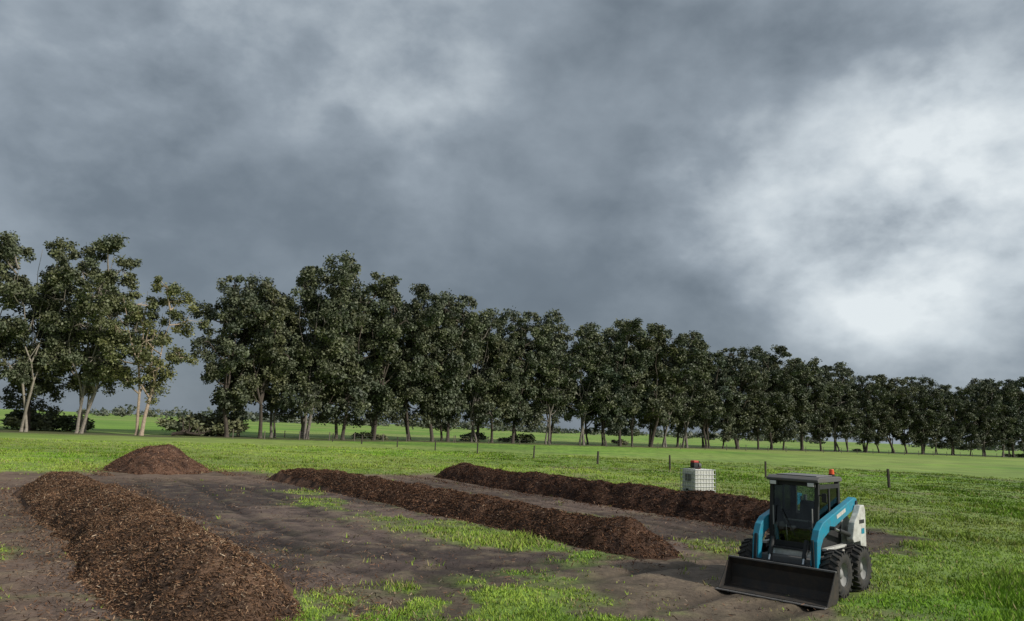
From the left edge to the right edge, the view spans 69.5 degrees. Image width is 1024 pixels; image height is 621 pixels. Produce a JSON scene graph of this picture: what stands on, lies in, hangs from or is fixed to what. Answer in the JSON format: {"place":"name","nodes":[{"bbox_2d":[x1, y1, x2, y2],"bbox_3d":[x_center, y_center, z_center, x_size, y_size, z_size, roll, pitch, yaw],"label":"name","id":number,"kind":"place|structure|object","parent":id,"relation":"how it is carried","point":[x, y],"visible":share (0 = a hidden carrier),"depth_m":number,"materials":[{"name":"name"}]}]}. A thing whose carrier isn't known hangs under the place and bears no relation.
{"place":"outdoors","nodes":[
{"label":"outdoors","id":0,"kind":"place"},
{"bbox_2d":[0,409,1023,620],"bbox_3d":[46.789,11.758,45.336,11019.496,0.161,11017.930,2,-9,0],"label":"ground","id":1,"kind":"structure","parent":0,"point":[672,584],"depth_m":19.27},
{"bbox_2d":[0,230,51,380],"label":"eucalyptus tree","id":2,"kind":"object","parent":1,"relation":"on","point":[7,250],"visible":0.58,"depth_m":86.38,"materials":[{"name":"green plant"}]},
{"bbox_2d":[0,409,57,429],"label":"shrub","id":3,"kind":"object","parent":1,"relation":"on","point":[18,413],"visible":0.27,"depth_m":94.62,"materials":[{"name":"green plant"}]},
{"bbox_2d":[4,415,55,430],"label":"shrub","id":4,"kind":"object","parent":1,"relation":"on","point":[42,423],"visible":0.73,"depth_m":93.52,"materials":[{"name":"green plant"}]},
{"bbox_2d":[0,230,82,431],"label":"eucalyptus tree","id":5,"kind":"object","parent":1,"relation":"on","point":[50,321],"visible":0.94,"depth_m":87.01,"materials":[{"name":"green plant"}]},
{"bbox_2d":[0,272,83,430],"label":"eucalyptus tree","id":6,"kind":"object","parent":1,"relation":"on","point":[50,388],"visible":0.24,"depth_m":93.30,"materials":[{"name":"green plant"}]},
{"bbox_2d":[52,414,94,430],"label":"shrub","id":7,"kind":"object","parent":1,"relation":"on","point":[64,422],"visible":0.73,"depth_m":96.08,"materials":[{"name":"green plant"}]},
{"bbox_2d":[34,232,143,433],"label":"eucalyptus tree","id":8,"kind":"object","parent":1,"relation":"on","point":[83,305],"visible":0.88,"depth_m":89.67,"materials":[{"name":"green plant"}]},
{"bbox_2d":[61,284,141,431],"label":"eucalyptus tree","id":9,"kind":"object","parent":1,"relation":"on","point":[72,385],"visible":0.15,"depth_m":95.69,"materials":[{"name":"green plant"}]},
{"bbox_2d":[94,275,212,435],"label":"eucalyptus tree","id":10,"kind":"object","parent":1,"relation":"on","point":[138,352],"visible":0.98,"depth_m":91.17,"materials":[{"name":"green plant"}]},
{"bbox_2d":[74,444,259,475],"bbox_3d":[-16.913,7.096,35.482,8.046,1.395,7.888,9,-11,-35],"label":"mulch pile","id":11,"kind":"object","parent":1,"relation":"on","point":[167,459],"visible":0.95,"depth_m":34.05,"materials":[{"name":"brown wood"}]},
{"bbox_2d":[155,412,217,435],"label":"shrub","id":12,"kind":"object","parent":1,"relation":"on","point":[171,424],"visible":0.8,"depth_m":97.71,"materials":[{"name":"green plant"}]},
{"bbox_2d":[171,422,210,435],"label":"fallen branch","id":13,"kind":"object","parent":1,"relation":"on","point":[184,432],"visible":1,"depth_m":91.51,"materials":[{"name":"grey plant"}]},
{"bbox_2d":[177,413,243,435],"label":"shrub","id":14,"kind":"object","parent":1,"relation":"on","point":[213,419],"visible":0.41,"depth_m":100.64,"materials":[{"name":"green plant"}]},
{"bbox_2d":[202,418,249,436],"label":"shrub","id":15,"kind":"object","parent":1,"relation":"on","point":[219,429],"visible":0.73,"depth_m":100.25,"materials":[{"name":"green plant"}]},
{"bbox_2d":[0,471,453,620],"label":"mulch windrow","id":16,"kind":"object","parent":1,"relation":"on","point":[133,554],"visible":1,"depth_m":11.36,"materials":[{"name":"brown wood"}]},
{"bbox_2d":[189,271,280,436],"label":"eucalyptus tree","id":17,"kind":"object","parent":1,"relation":"on","point":[221,368],"visible":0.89,"depth_m":98.69,"materials":[{"name":"green plant"}]},
{"bbox_2d":[201,298,273,436],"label":"eucalyptus tree","id":18,"kind":"object","parent":1,"relation":"on","point":[237,414],"visible":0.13,"depth_m":102.45,"materials":[{"name":"green plant"}]},
{"bbox_2d":[231,281,307,437],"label":"eucalyptus tree","id":19,"kind":"object","parent":1,"relation":"on","point":[271,370],"visible":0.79,"depth_m":100.89,"materials":[{"name":"green plant"}]},
{"bbox_2d":[257,319,312,437],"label":"eucalyptus tree","id":20,"kind":"object","parent":1,"relation":"on","point":[270,408],"visible":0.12,"depth_m":106.16,"materials":[{"name":"green plant"}]},
{"bbox_2d":[275,250,362,438],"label":"eucalyptus tree","id":21,"kind":"object","parent":1,"relation":"on","point":[329,371],"visible":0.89,"depth_m":103.72,"materials":[{"name":"green plant"}]},
{"bbox_2d":[279,299,361,437],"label":"eucalyptus tree","id":22,"kind":"object","parent":1,"relation":"on","point":[349,340],"visible":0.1,"depth_m":109.12,"materials":[{"name":"green plant"}]},
{"bbox_2d":[232,429,453,442],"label":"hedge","id":23,"kind":"object","parent":1,"relation":"on","point":[336,433],"visible":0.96,"depth_m":101.78,"materials":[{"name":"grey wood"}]},
{"bbox_2d":[303,299,384,438],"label":"eucalyptus tree","id":24,"kind":"object","parent":1,"relation":"on","point":[368,336],"visible":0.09,"depth_m":114.21,"materials":[{"name":"green plant"}]},
{"bbox_2d":[301,262,401,439],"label":"eucalyptus tree","id":25,"kind":"object","parent":1,"relation":"on","point":[353,388],"visible":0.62,"depth_m":108.59,"materials":[{"name":"green plant"}]},
{"bbox_2d":[351,431,372,438],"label":"shrub","id":26,"kind":"object","parent":1,"relation":"on","point":[364,434],"visible":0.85,"depth_m":118.28,"materials":[{"name":"green plant"}]},
{"bbox_2d":[376,434,387,439],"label":"shrub","id":27,"kind":"object","parent":1,"relation":"on","point":[380,437],"visible":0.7,"depth_m":117.96,"materials":[{"name":"green plant"}]},
{"bbox_2d":[353,306,411,438],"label":"eucalyptus tree","id":28,"kind":"object","parent":1,"relation":"on","point":[369,416],"visible":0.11,"depth_m":119.02,"materials":[{"name":"green plant"}]},
{"bbox_2d":[350,285,416,439],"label":"eucalyptus tree","id":29,"kind":"object","parent":1,"relation":"on","point":[381,397],"visible":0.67,"depth_m":113.38,"materials":[{"name":"green plant"}]},
{"bbox_2d":[370,283,443,440],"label":"eucalyptus tree","id":30,"kind":"object","parent":1,"relation":"on","point":[413,394],"visible":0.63,"depth_m":118.77,"materials":[{"name":"green plant"}]},
{"bbox_2d":[393,305,462,439],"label":"eucalyptus tree","id":31,"kind":"object","parent":1,"relation":"on","point":[419,406],"visible":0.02,"depth_m":124.44,"materials":[{"name":"green plant"}]},
{"bbox_2d":[404,291,478,441],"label":"eucalyptus tree","id":32,"kind":"object","parent":1,"relation":"on","point":[440,409],"visible":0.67,"depth_m":121.23,"materials":[{"name":"green plant"}]},
{"bbox_2d":[427,333,484,440],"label":"eucalyptus tree","id":33,"kind":"object","parent":1,"relation":"on","point":[441,427],"visible":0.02,"depth_m":130.01,"materials":[{"name":"green plant"}]},
{"bbox_2d":[0,476,916,620],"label":"loose bark chips","id":34,"kind":"object","parent":1,"relation":"on","point":[393,548],"visible":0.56,"depth_m":15.51,"materials":[{"name":"brown wood"}]},
{"bbox_2d":[429,288,490,441],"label":"eucalyptus tree","id":35,"kind":"object","parent":1,"relation":"on","point":[479,326],"visible":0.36,"depth_m":124.99,"materials":[{"name":"green plant"}]},
{"bbox_2d":[441,308,505,441],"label":"eucalyptus tree","id":36,"kind":"object","parent":1,"relation":"on","point":[484,384],"visible":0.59,"depth_m":128.47,"materials":[{"name":"green plant"}]},
{"bbox_2d":[460,432,487,441],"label":"shrub","id":37,"kind":"object","parent":1,"relation":"on","point":[482,436],"visible":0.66,"depth_m":134.77,"materials":[{"name":"green plant"}]},
{"bbox_2d":[461,340,499,441],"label":"eucalyptus tree","id":38,"kind":"object","parent":1,"relation":"on","point":[468,412],"visible":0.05,"depth_m":134.17,"materials":[{"name":"green plant"}]},
{"bbox_2d":[253,467,736,571],"bbox_3d":[-3.125,6.255,25.232,5.881,0.879,24.674,9,-11,-35],"label":"mulch windrow","id":39,"kind":"object","parent":1,"relation":"on","point":[623,535],"visible":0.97,"depth_m":20.18,"materials":[{"name":"brown wood"}]},
{"bbox_2d":[471,336,524,442],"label":"eucalyptus tree","id":40,"kind":"object","parent":1,"relation":"on","point":[501,398],"visible":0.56,"depth_m":130.58,"materials":[{"name":"green plant"}]},
{"bbox_2d":[497,437,510,441],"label":"shrub","id":41,"kind":"object","parent":1,"relation":"on","point":[503,439],"visible":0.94,"depth_m":141.00,"materials":[{"name":"green plant"}]},
{"bbox_2d":[0,437,1023,620],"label":"grass","id":42,"kind":"structure","parent":1,"relation":"on","point":[1010,584],"depth_m":23.86,"materials":[{"name":"green plant"}]},
{"bbox_2d":[478,306,556,442],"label":"eucalyptus tree","id":43,"kind":"object","parent":1,"relation":"on","point":[520,328],"visible":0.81,"depth_m":133.43,"materials":[{"name":"green plant"}]},
{"bbox_2d":[497,332,541,442],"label":"eucalyptus tree","id":44,"kind":"object","parent":1,"relation":"on","point":[523,367],"visible":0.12,"depth_m":139.43,"materials":[{"name":"green plant"}]},
{"bbox_2d":[507,433,536,442],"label":"shrub","id":45,"kind":"object","parent":1,"relation":"on","point":[527,438],"visible":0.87,"depth_m":139.03,"materials":[{"name":"green plant"}]},
{"bbox_2d":[522,343,573,443],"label":"eucalyptus tree","id":46,"kind":"object","parent":1,"relation":"on","point":[568,353],"visible":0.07,"depth_m":144.06,"materials":[{"name":"green plant"}]},
{"bbox_2d":[76,404,1022,450],"bbox_3d":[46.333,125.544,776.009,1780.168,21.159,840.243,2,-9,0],"label":"distant tree line","id":47,"kind":"object","parent":1,"relation":"on","point":[120,411],"visible":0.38,"depth_m":636.25,"materials":[{"name":"green plant"}]},
{"bbox_2d":[524,308,577,443],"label":"eucalyptus tree","id":48,"kind":"object","parent":1,"relation":"on","point":[552,397],"visible":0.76,"depth_m":136.46,"materials":[{"name":"green plant"}]},
{"bbox_2d":[552,322,617,444],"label":"eucalyptus tree","id":49,"kind":"object","parent":1,"relation":"on","point":[590,338],"visible":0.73,"depth_m":141.29,"materials":[{"name":"green plant"}]},
{"bbox_2d":[569,344,608,444],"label":"eucalyptus tree","id":50,"kind":"object","parent":1,"relation":"on","point":[595,427],"visible":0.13,"depth_m":147.35,"materials":[{"name":"green plant"}]},
{"bbox_2d":[582,342,629,445],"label":"eucalyptus tree","id":51,"kind":"object","parent":1,"relation":"on","point":[613,373],"visible":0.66,"depth_m":143.18,"materials":[{"name":"green plant"}]},
{"bbox_2d":[585,347,640,445],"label":"eucalyptus tree","id":52,"kind":"object","parent":1,"relation":"on","point":[639,350],"visible":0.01,"depth_m":150.56,"materials":[{"name":"green plant"}]},
{"bbox_2d":[611,439,628,444],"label":"shrub","id":53,"kind":"object","parent":1,"relation":"on","point":[614,441],"visible":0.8,"depth_m":151.84,"materials":[{"name":"green plant"}]},
{"bbox_2d":[598,317,663,445],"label":"eucalyptus tree","id":54,"kind":"object","parent":1,"relation":"on","point":[629,328],"visible":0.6,"depth_m":146.37,"materials":[{"name":"green plant"}]},
{"bbox_2d":[615,350,657,446],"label":"eucalyptus tree","id":55,"kind":"object","parent":1,"relation":"on","point":[648,393],"visible":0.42,"depth_m":148.88,"materials":[{"name":"green plant"}]},
{"bbox_2d":[386,462,894,535],"bbox_3d":[2.293,7.151,29.933,6.354,1.021,24.300,9,-11,-35],"label":"mulch windrow","id":56,"kind":"object","parent":1,"relation":"on","point":[731,510],"visible":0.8,"depth_m":26.54,"materials":[{"name":"brown wood"}]},
{"bbox_2d":[284,431,1023,493],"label":"wire fence","id":57,"kind":"object","parent":1,"relation":"on","point":[765,470],"visible":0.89,"depth_m":54.77,"materials":[{"name":"grey wood"}]},
{"bbox_2d":[626,323,687,446],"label":"eucalyptus tree","id":58,"kind":"object","parent":1,"relation":"on","point":[660,401],"visible":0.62,"depth_m":151.29,"materials":[{"name":"green plant"}]},
{"bbox_2d":[637,356,682,445],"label":"eucalyptus tree","id":59,"kind":"object","parent":1,"relation":"on","point":[642,423],"visible":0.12,"depth_m":158.28,"materials":[{"name":"green plant"}]},
{"bbox_2d":[640,329,698,446],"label":"eucalyptus tree","id":60,"kind":"object","parent":1,"relation":"on","point":[679,400],"visible":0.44,"depth_m":153.91,"materials":[{"name":"green plant"}]},
{"bbox_2d":[665,370,700,446],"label":"eucalyptus tree","id":61,"kind":"object","parent":1,"relation":"on","point":[679,428],"visible":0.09,"depth_m":163.65,"materials":[{"name":"green plant"}]},
{"bbox_2d":[653,330,725,447],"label":"eucalyptus tree","id":62,"kind":"object","parent":1,"relation":"on","point":[697,372],"visible":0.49,"depth_m":157.73,"materials":[{"name":"green plant"}]},
{"bbox_2d":[680,460,715,491],"bbox_3d":[8.426,7.574,33.562,1.286,1.485,1.012,7,-10,-26],"label":"ibc tote","id":63,"kind":"object","parent":1,"relation":"on","point":[695,476],"visible":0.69,"depth_m":33.25,"materials":[{"name":"white plastic"}]},
{"bbox_2d":[687,373,717,447],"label":"eucalyptus tree","id":64,"kind":"object","parent":1,"relation":"on","point":[712,435],"visible":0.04,"depth_m":169.95,"materials":[{"name":"green plant"}]},
{"bbox_2d":[683,352,734,447],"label":"eucalyptus tree","id":65,"kind":"object","parent":1,"relation":"on","point":[721,386],"visible":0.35,"depth_m":162.37,"materials":[{"name":"green plant"}]},
{"bbox_2d":[705,368,747,448],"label":"eucalyptus tree","id":66,"kind":"object","parent":1,"relation":"on","point":[727,433],"visible":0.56,"depth_m":165.87,"materials":[{"name":"green plant"}]},
{"bbox_2d":[455,435,1008,456],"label":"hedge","id":67,"kind":"object","parent":1,"relation":"on","point":[704,444],"visible":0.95,"depth_m":141.08,"materials":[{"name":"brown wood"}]},
{"bbox_2d":[705,344,770,448],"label":"eucalyptus tree","id":68,"kind":"object","parent":1,"relation":"on","point":[740,363],"visible":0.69,"depth_m":169.46,"materials":[{"name":"green plant"}]},
{"bbox_2d":[723,364,760,448],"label":"eucalyptus tree","id":69,"kind":"object","parent":1,"relation":"on","point":[747,431],"visible":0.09,"depth_m":175.54,"materials":[{"name":"green plant"}]},
{"bbox_2d":[738,366,783,449],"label":"eucalyptus tree","id":70,"kind":"object","parent":1,"relation":"on","point":[761,416],"visible":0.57,"depth_m":173.45,"materials":[{"name":"green plant"}]},
{"bbox_2d":[768,375,791,448],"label":"eucalyptus tree","id":71,"kind":"object","parent":1,"relation":"on","point":[775,429],"visible":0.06,"depth_m":183.09,"materials":[{"name":"green plant"}]},
{"bbox_2d":[750,344,811,449],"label":"eucalyptus tree","id":72,"kind":"object","parent":1,"relation":"on","point":[766,360],"visible":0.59,"depth_m":177.57,"materials":[{"name":"green plant"}]},
{"bbox_2d":[763,360,809,449],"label":"eucalyptus tree","id":73,"kind":"object","parent":1,"relation":"on","point":[791,423],"visible":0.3,"depth_m":180.27,"materials":[{"name":"green plant"}]},
{"bbox_2d":[715,469,871,609],"bbox_3d":[5.207,3.928,13.367,1.870,2.092,2.840,-6,-12,42],"label":"skid steer loader","id":74,"kind":"object","parent":1,"relation":"on","point":[815,553],"visible":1,"depth_m":13.09,"materials":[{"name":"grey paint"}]},
{"bbox_2d":[782,366,828,449],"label":"eucalyptus tree","id":75,"kind":"object","parent":1,"relation":"on","point":[815,376],"visible":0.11,"depth_m":188.88,"materials":[{"name":"green plant"}]},
{"bbox_2d":[786,356,835,450],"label":"eucalyptus tree","id":76,"kind":"object","parent":1,"relation":"on","point":[805,425],"visible":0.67,"depth_m":184.01,"materials":[{"name":"green plant"}]},
{"bbox_2d":[796,368,845,450],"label":"eucalyptus tree","id":77,"kind":"object","parent":1,"relation":"on","point":[815,432],"visible":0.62,"depth_m":186.64,"materials":[{"name":"green plant"}]},
{"bbox_2d":[817,399,842,449],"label":"eucalyptus tree","id":78,"kind":"object","parent":1,"relation":"on","point":[836,429],"visible":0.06,"depth_m":197.44,"materials":[{"name":"green plant"}]},
{"bbox_2d":[809,361,862,451],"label":"eucalyptus tree","id":79,"kind":"object","parent":1,"relation":"on","point":[842,371],"visible":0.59,"depth_m":190.52,"materials":[{"name":"green plant"}]},
{"bbox_2d":[830,378,871,451],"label":"eucalyptus tree","id":80,"kind":"object","parent":1,"relation":"on","point":[856,420],"visible":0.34,"depth_m":192.15,"materials":[{"name":"green plant"}]},
{"bbox_2d":[849,386,881,451],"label":"eucalyptus tree","id":81,"kind":"object","parent":1,"relation":"on","point":[862,443],"visible":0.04,"depth_m":202.01,"materials":[{"name":"green plant"}]},
{"bbox_2d":[848,375,895,451],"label":"eucalyptus tree","id":82,"kind":"object","parent":1,"relation":"on","point":[868,436],"visible":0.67,"depth_m":194.58,"materials":[{"name":"green plant"}]},
{"bbox_2d":[859,391,893,452],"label":"eucalyptus tree","id":83,"kind":"object","parent":1,"relation":"on","point":[883,431],"visible":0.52,"depth_m":197.63,"materials":[{"name":"green plant"}]},
{"bbox_2d":[870,374,919,452],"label":"eucalyptus tree","id":84,"kind":"object","parent":1,"relation":"on","point":[891,384],"visible":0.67,"depth_m":200.35,"materials":[{"name":"green plant"}]},
{"bbox_2d":[878,396,915,452],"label":"eucalyptus tree","id":85,"kind":"object","parent":1,"relation":"on","point":[895,437],"visible":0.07,"depth_m":206.61,"materials":[{"name":"green plant"}]},
{"bbox_2d":[887,388,925,453],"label":"eucalyptus tree","id":86,"kind":"object","parent":1,"relation":"on","point":[907,435],"visible":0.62,"depth_m":201.98,"materials":[{"name":"green plant"}]},
{"bbox_2d":[894,375,949,453],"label":"eucalyptus tree","id":87,"kind":"object","parent":1,"relation":"on","point":[927,399],"visible":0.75,"depth_m":203.57,"materials":[{"name":"green plant"}]},
{"bbox_2d":[911,393,935,453],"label":"eucalyptus tree","id":88,"kind":"object","parent":1,"relation":"on","point":[924,443],"visible":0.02,"depth_m":210.34,"materials":[{"name":"green plant"}]},
{"bbox_2d":[919,390,955,454],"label":"eucalyptus tree","id":89,"kind":"object","parent":1,"relation":"on","point":[942,427],"visible":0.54,"depth_m":205.13,"materials":[{"name":"green plant"}]},
{"bbox_2d":[936,392,968,454],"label":"eucalyptus tree","id":90,"kind":"object","parent":1,"relation":"on","point":[957,413],"visible":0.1,"depth_m":213.21,"materials":[{"name":"green plant"}]},
{"bbox_2d":[929,384,978,454],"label":"eucalyptus tree","id":91,"kind":"object","parent":1,"relation":"on","point":[957,432],"visible":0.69,"depth_m":206.35,"materials":[{"name":"green plant"}]},
{"bbox_2d":[954,395,989,455],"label":"eucalyptus tree","id":92,"kind":"object","parent":1,"relation":"on","point":[972,435],"visible":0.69,"depth_m":208.55,"materials":[{"name":"green plant"}]},
{"bbox_2d":[962,378,1002,455],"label":"eucalyptus tree","id":93,"kind":"object","parent":1,"relation":"on","point":[995,404],"visible":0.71,"depth_m":210.09,"materials":[{"name":"green plant"}]},
{"bbox_2d":[958,382,1009,455],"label":"eucalyptus tree","id":94,"kind":"object","parent":1,"relation":"on","point":[1003,395],"visible":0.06,"depth_m":215.73,"materials":[{"name":"green plant"}]},
{"bbox_2d":[979,380,1019,456],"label":"eucalyptus tree","id":95,"kind":"object","parent":1,"relation":"on","point":[1011,397],"visible":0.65,"depth_m":210.97,"materials":[{"name":"green plant"}]},
{"bbox_2d":[982,376,1023,456],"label":"eucalyptus tree","id":96,"kind":"object","parent":1,"relation":"on","point":[1019,430],"visible":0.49,"depth_m":212.81,"materials":[{"name":"green plant"}]},
{"bbox_2d":[1005,434,1014,453],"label":"eucalyptus tree","id":97,"kind":"object","parent":1,"relation":"on","point":[1008,446],"visible":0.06,"depth_m":220.18,"materials":[{"name":"green plant"}]},
{"bbox_2d":[1008,390,1023,451],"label":"eucalyptus tree","id":98,"kind":"object","parent":1,"relation":"on","point":[1022,441],"visible":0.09,"depth_m":216.41,"materials":[{"name":"green plant"}]},
{"bbox_2d":[0,0,1023,444],"label":"sky","id":99,"kind":"structure","parent":0,"point":[832,181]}
]}

